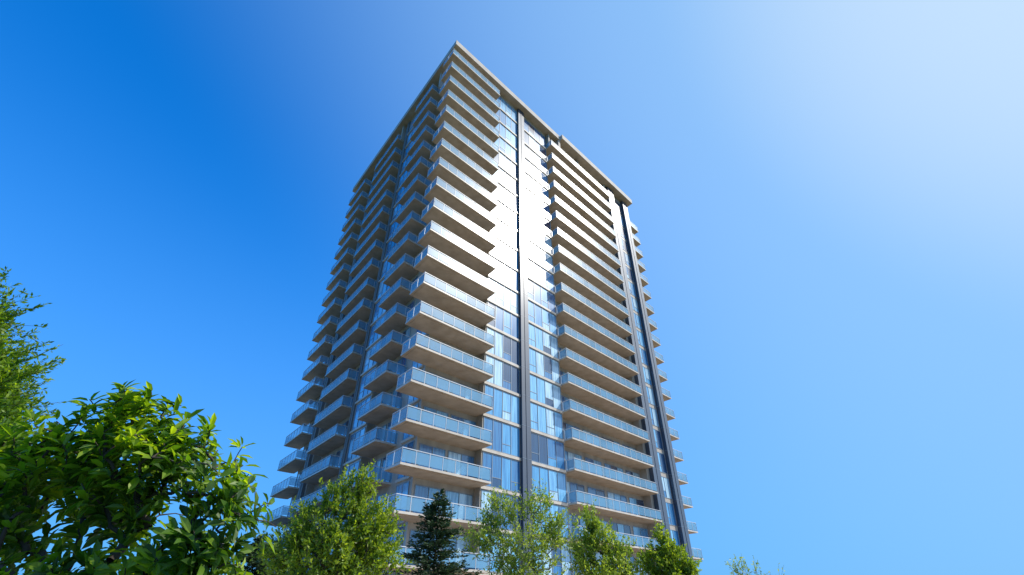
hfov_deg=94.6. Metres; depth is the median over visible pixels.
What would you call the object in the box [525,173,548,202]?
window
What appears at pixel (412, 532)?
window
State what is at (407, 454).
windows
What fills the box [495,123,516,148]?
window
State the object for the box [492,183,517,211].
window
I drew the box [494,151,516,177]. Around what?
window
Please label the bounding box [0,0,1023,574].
sky
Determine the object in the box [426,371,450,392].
window
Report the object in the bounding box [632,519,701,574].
leafy tree
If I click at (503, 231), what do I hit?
window
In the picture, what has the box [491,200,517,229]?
window
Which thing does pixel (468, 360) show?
window
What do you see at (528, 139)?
window
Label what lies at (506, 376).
window
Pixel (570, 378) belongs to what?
window
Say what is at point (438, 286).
window
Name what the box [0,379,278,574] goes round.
broadleaf tree
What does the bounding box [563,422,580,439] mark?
window
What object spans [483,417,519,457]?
window
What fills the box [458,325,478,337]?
window
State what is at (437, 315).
window
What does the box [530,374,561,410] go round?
window
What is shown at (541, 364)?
window
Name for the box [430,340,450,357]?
window
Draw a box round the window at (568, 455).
[565,451,582,469]
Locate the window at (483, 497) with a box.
[480,489,520,531]
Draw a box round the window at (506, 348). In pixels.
[487,327,518,365]
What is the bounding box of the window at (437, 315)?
[433,311,454,326]
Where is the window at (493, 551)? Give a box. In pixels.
[479,532,520,573]
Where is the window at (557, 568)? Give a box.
[534,541,571,574]
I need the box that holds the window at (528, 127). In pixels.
[524,119,545,147]
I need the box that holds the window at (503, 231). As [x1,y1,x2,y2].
[490,219,517,248]
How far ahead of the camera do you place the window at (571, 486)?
55.52 m
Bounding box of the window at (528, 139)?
[524,131,545,159]
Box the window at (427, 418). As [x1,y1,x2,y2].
[422,406,448,429]
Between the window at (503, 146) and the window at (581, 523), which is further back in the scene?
the window at (503, 146)
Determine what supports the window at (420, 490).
in the apartment tower
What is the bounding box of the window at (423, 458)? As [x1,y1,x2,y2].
[417,443,445,470]
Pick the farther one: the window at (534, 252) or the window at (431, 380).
the window at (534, 252)
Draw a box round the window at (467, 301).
[460,299,475,306]
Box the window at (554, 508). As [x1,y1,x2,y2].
[534,500,569,538]
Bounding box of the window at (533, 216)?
[526,204,550,235]
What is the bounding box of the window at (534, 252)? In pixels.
[527,239,552,271]
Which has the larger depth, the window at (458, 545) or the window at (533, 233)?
the window at (533, 233)
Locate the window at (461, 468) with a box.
[447,450,473,477]
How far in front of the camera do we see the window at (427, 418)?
44.50 m
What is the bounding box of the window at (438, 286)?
[437,284,456,297]
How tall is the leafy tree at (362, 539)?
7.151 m
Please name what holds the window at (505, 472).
in the apartment tower
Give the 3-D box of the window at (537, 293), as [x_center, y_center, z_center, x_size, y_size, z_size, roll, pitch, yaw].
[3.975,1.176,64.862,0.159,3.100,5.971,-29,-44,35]
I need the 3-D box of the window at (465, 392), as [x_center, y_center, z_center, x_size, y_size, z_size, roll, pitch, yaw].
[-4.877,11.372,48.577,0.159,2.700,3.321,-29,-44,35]
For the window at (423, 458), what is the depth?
42.57 m
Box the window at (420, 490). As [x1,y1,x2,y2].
[412,484,442,516]
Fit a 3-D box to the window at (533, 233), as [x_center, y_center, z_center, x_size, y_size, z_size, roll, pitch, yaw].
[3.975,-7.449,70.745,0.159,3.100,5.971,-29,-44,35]
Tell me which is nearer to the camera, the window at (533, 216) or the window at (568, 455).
the window at (568, 455)
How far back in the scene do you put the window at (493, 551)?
42.26 m
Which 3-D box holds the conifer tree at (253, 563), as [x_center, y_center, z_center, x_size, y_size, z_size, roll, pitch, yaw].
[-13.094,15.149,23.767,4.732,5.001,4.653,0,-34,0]
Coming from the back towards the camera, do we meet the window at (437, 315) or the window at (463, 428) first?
the window at (437, 315)
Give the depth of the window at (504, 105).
80.48 m
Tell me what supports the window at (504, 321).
in the apartment tower
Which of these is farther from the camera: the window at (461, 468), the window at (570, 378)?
the window at (570, 378)
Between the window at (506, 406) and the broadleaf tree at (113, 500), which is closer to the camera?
the broadleaf tree at (113, 500)
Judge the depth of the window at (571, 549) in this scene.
50.70 m
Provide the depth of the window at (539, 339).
60.96 m
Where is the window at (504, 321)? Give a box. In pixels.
[488,301,518,338]
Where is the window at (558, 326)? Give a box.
[557,325,571,334]
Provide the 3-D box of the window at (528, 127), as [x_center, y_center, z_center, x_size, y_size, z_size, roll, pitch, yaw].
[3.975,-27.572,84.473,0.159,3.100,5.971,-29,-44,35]
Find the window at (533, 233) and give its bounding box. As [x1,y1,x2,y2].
[526,221,551,253]
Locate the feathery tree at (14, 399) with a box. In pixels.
[0,266,66,497]
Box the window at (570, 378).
[560,370,575,383]
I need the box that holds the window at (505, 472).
[482,451,519,492]
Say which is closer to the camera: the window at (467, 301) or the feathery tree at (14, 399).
the feathery tree at (14, 399)
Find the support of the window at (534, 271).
in the apartment tower
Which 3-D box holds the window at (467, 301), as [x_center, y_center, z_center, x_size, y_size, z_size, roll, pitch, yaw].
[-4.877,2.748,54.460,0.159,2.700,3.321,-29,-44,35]
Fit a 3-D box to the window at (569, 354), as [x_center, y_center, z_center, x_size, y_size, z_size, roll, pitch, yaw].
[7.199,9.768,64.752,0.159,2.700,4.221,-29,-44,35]
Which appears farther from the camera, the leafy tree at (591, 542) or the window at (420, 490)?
the window at (420, 490)
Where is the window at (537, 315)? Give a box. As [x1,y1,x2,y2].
[528,300,556,334]
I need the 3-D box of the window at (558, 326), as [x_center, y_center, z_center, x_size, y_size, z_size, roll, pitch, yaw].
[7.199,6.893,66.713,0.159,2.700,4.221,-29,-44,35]
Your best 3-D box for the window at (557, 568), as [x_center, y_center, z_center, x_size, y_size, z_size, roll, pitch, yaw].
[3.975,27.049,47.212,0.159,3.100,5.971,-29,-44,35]
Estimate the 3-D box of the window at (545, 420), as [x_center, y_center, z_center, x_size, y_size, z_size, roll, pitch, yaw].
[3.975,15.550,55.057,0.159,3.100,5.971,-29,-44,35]
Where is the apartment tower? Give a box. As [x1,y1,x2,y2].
[263,40,702,574]
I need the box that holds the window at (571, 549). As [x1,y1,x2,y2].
[571,549,589,574]
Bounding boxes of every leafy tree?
[249,459,414,574]
[451,478,585,574]
[564,499,645,574]
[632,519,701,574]
[724,555,783,574]
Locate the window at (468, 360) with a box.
[455,353,477,368]
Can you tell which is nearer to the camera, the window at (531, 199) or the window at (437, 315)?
the window at (437, 315)
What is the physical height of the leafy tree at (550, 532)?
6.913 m
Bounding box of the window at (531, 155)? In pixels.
[525,145,546,173]
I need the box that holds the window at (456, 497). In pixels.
[444,490,472,520]
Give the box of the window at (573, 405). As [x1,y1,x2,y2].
[561,395,577,410]
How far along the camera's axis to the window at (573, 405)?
61.58 m
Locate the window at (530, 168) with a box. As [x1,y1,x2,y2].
[525,158,547,187]
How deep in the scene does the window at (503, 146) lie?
74.54 m
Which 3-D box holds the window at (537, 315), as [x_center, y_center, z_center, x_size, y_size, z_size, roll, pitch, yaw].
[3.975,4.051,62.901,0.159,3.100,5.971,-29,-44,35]
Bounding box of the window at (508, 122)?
[496,109,516,134]
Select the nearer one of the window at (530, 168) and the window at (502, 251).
the window at (502, 251)
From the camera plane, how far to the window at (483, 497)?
44.81 m
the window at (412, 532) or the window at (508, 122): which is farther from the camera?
the window at (508, 122)
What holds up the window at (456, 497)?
in the apartment tower
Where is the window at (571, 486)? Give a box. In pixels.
[567,481,585,503]
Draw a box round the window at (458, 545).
[441,535,470,568]
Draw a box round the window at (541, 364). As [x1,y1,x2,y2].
[529,348,559,383]
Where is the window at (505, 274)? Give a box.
[489,255,517,290]
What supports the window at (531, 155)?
in the apartment tower
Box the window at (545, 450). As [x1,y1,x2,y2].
[531,432,564,469]
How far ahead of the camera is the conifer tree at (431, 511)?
22.75 m
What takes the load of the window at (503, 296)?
in the apartment tower
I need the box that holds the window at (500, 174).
[492,167,517,194]
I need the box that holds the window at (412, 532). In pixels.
[406,529,435,565]
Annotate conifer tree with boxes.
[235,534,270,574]
[393,488,481,574]
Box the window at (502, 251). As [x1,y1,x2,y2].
[490,237,517,268]
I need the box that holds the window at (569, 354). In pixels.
[558,347,573,358]
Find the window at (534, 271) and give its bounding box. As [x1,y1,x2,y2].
[527,258,553,291]
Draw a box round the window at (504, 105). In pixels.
[496,97,516,121]
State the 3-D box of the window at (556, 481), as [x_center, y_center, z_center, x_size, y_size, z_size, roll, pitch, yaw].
[3.975,21.300,51.135,0.159,3.100,5.971,-29,-44,35]
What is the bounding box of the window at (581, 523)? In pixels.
[569,514,585,537]
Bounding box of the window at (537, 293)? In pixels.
[528,279,555,312]
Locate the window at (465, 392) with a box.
[452,381,476,401]
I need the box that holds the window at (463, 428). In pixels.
[450,414,475,437]
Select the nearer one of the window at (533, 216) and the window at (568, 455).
the window at (568, 455)
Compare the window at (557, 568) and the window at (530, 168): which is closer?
the window at (557, 568)
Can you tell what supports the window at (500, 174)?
in the apartment tower
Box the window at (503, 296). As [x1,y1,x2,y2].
[488,277,518,314]
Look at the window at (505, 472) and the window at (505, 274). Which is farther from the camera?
the window at (505, 274)
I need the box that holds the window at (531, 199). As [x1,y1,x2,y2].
[526,188,549,218]
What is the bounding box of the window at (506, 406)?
[484,384,519,424]
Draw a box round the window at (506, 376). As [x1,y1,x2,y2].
[486,355,518,393]
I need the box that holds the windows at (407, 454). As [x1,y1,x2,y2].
[282,114,680,574]
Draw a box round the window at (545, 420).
[530,402,562,438]
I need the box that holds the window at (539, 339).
[529,323,558,358]
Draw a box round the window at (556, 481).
[532,465,566,502]
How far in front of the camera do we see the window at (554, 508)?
50.01 m
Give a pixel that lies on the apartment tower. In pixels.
(483, 317)
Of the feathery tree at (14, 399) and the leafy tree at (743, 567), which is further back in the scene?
the leafy tree at (743, 567)
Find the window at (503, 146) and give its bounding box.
[495,137,516,162]
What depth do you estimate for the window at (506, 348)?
54.85 m

